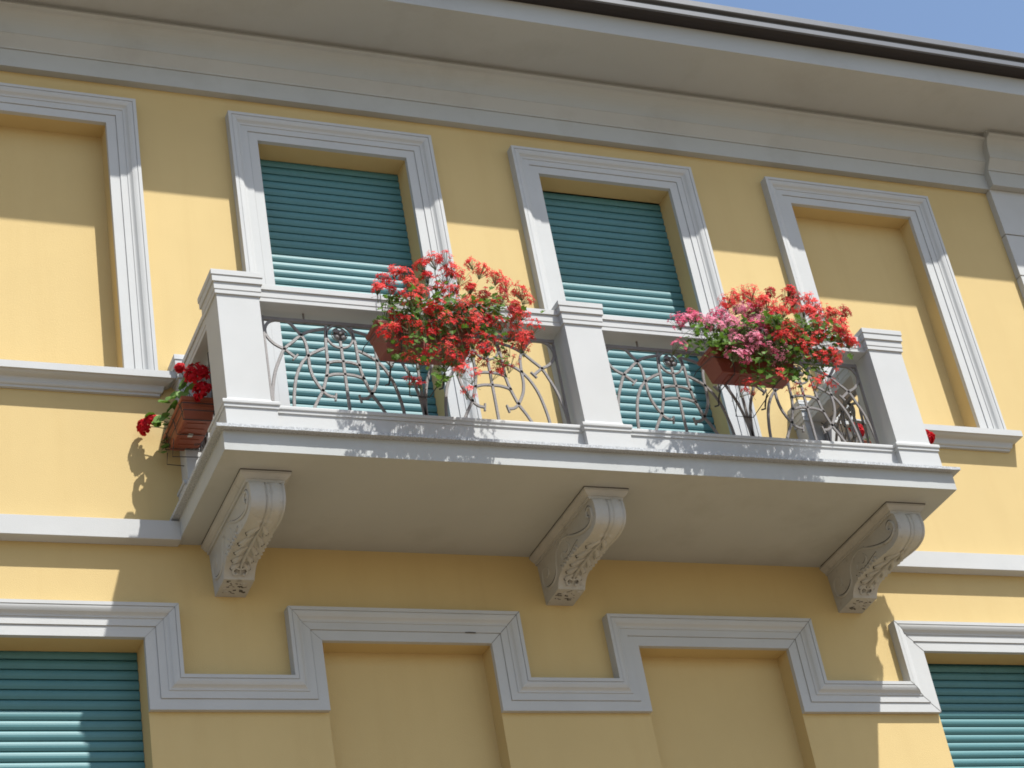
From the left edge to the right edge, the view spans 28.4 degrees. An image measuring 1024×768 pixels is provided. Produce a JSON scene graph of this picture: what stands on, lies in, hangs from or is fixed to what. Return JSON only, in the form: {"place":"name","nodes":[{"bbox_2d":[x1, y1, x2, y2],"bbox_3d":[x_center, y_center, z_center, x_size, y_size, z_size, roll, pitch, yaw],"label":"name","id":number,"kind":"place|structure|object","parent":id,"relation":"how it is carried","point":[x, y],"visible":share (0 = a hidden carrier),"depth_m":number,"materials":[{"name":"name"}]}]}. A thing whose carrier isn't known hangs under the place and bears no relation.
{"place":"outdoors","nodes":[
{"label":"outdoors","id":0,"kind":"place"},
{"bbox_2d":[692,0,1023,52],"label":"sky","id":1,"kind":"structure","parent":0,"point":[995,24],"materials":[{"name":"blue"}]},
{"label":"ground","id":2,"kind":"structure","parent":0,"visible":0},
{"bbox_2d":[0,0,1023,767],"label":"apartment building","id":3,"kind":"structure","parent":2,"relation":"on","point":[594,528],"depth_m":13.34,"materials":[{"name":"yellow paint"}]},
{"bbox_2d":[0,637,152,767],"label":"window","id":4,"kind":"structure","parent":3,"relation":"in","point":[65,702],"depth_m":11.42,"materials":[{"name":"teal paint"}]},
{"bbox_2d":[0,82,175,397],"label":"blind window","id":5,"kind":"structure","parent":3,"relation":"in","point":[77,315],"depth_m":13.07,"materials":[{"name":"yellow paint"}]},
{"bbox_2d":[163,352,214,465],"bbox_3d":[-1.959,0.148,12.279,0.248,0.623,0.470,4,-34,-23],"label":"wire bracket","id":6,"kind":"object","parent":3,"relation":"attached to","point":[188,419],"visible":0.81,"depth_m":12.15,"materials":[{"name":"black metal"}]},
{"bbox_2d":[163,396,213,450],"bbox_3d":[-1.944,0.261,12.208,0.221,0.134,0.475,4,-34,-23],"label":"flower box","id":7,"kind":"object","parent":6,"relation":"on","point":[192,428],"visible":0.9,"depth_m":12.10,"materials":[{"name":"orange ceramic"}]},
{"bbox_2d":[136,362,211,452],"bbox_3d":[-2.029,0.110,12.236,0.265,0.482,0.640,15,-40,-36],"label":"geranium","id":8,"kind":"object","parent":7,"relation":"in","point":[191,373],"visible":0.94,"depth_m":12.18,"materials":[{"name":"red plant"}]},
{"bbox_2d":[225,110,481,418],"bbox_3d":[-1.062,-0.414,13.546,1.507,3.253,0.254,4,-34,-23],"label":"french window","id":9,"kind":"structure","parent":3,"relation":"in","point":[318,205],"depth_m":14.03,"materials":[{"name":"teal paint"}]},
{"bbox_2d":[322,643,510,767],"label":"blind window","id":10,"kind":"structure","parent":3,"relation":"in","point":[392,705],"depth_m":12.18,"materials":[{"name":"yellow paint"}]},
{"bbox_2d":[362,290,475,397],"bbox_3d":[-0.581,-0.297,12.187,0.693,0.675,0.338,4,-34,-23],"label":"wire bracket","id":11,"kind":"object","parent":3,"relation":"attached to","point":[400,333],"visible":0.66,"depth_m":12.07,"materials":[{"name":"metal"}]},
{"bbox_2d":[365,320,473,365],"bbox_3d":[-0.533,-0.230,12.065,0.639,0.185,0.193,4,-34,-23],"label":"flower box","id":12,"kind":"object","parent":11,"relation":"attached to","point":[381,347],"visible":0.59,"depth_m":11.98,"materials":[{"name":"brown plastic"}]},
{"bbox_2d":[371,250,545,399],"bbox_3d":[-0.351,-0.378,11.995,1.151,1.312,0.594,4,-34,-23],"label":"geranium","id":13,"kind":"object","parent":12,"relation":"in","point":[472,313],"visible":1,"depth_m":11.89,"materials":[{"name":"red plant"}]},
{"bbox_2d":[507,145,761,436],"bbox_3d":[0.894,-0.273,14.381,1.496,3.253,0.254,4,-34,-23],"label":"french window","id":14,"kind":"structure","parent":3,"relation":"in","point":[594,227],"depth_m":14.89,"materials":[{"name":"teal paint"}]},
{"bbox_2d":[639,648,815,767],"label":"blind window","id":15,"kind":"structure","parent":3,"relation":"in","point":[712,708],"depth_m":13.02,"materials":[{"name":"yellow paint"}]},
{"bbox_2d":[694,324,798,417],"bbox_3d":[1.479,-0.155,13.071,0.692,0.659,0.338,4,-34,-23],"label":"wire bracket","id":16,"kind":"object","parent":3,"relation":"attached to","point":[767,395],"visible":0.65,"depth_m":12.96,"materials":[{"name":"metal"}]},
{"bbox_2d":[697,346,796,388],"bbox_3d":[1.525,-0.091,12.951,0.638,0.178,0.193,4,-34,-23],"label":"flower box","id":17,"kind":"object","parent":16,"relation":"attached to","point":[718,370],"visible":0.69,"depth_m":12.86,"materials":[{"name":"brown plastic"}]},
{"bbox_2d":[667,300,788,379],"bbox_3d":[1.351,-0.312,12.797,0.943,0.731,0.482,4,-34,-23],"label":"geranium","id":18,"kind":"object","parent":17,"relation":"in","point":[739,345],"visible":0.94,"depth_m":12.69,"materials":[{"name":"pink plant"}]},
{"bbox_2d":[717,284,860,401],"bbox_3d":[1.740,-0.287,12.975,1.118,1.100,0.642,4,-34,-23],"label":"geranium","id":19,"kind":"object","parent":17,"relation":"in","point":[794,336],"visible":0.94,"depth_m":12.85,"materials":[{"name":"red plant"}]},
{"bbox_2d":[760,176,1022,452],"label":"blind window","id":20,"kind":"structure","parent":3,"relation":"in","point":[882,255],"depth_m":15.68,"materials":[{"name":"yellow paint"}]},
{"bbox_2d":[924,653,1023,767],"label":"window","id":21,"kind":"structure","parent":3,"relation":"in","point":[980,697],"depth_m":13.86,"materials":[{"name":"teal paint"}]},
{"bbox_3d":[2.440,0.577,14.081,0.221,0.132,0.475,4,-34,-23],"label":"flower box","id":22,"kind":"object","parent":3,"relation":"attached to","visible":0},
{"bbox_2d":[848,423,934,443],"bbox_3d":[2.625,0.390,14.070,0.679,0.549,0.306,-27,-35,25],"label":"geranium","id":23,"kind":"object","parent":22,"relation":"in","point":[931,437],"visible":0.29,"depth_m":14.00,"materials":[{"name":"red plant"}]}
]}

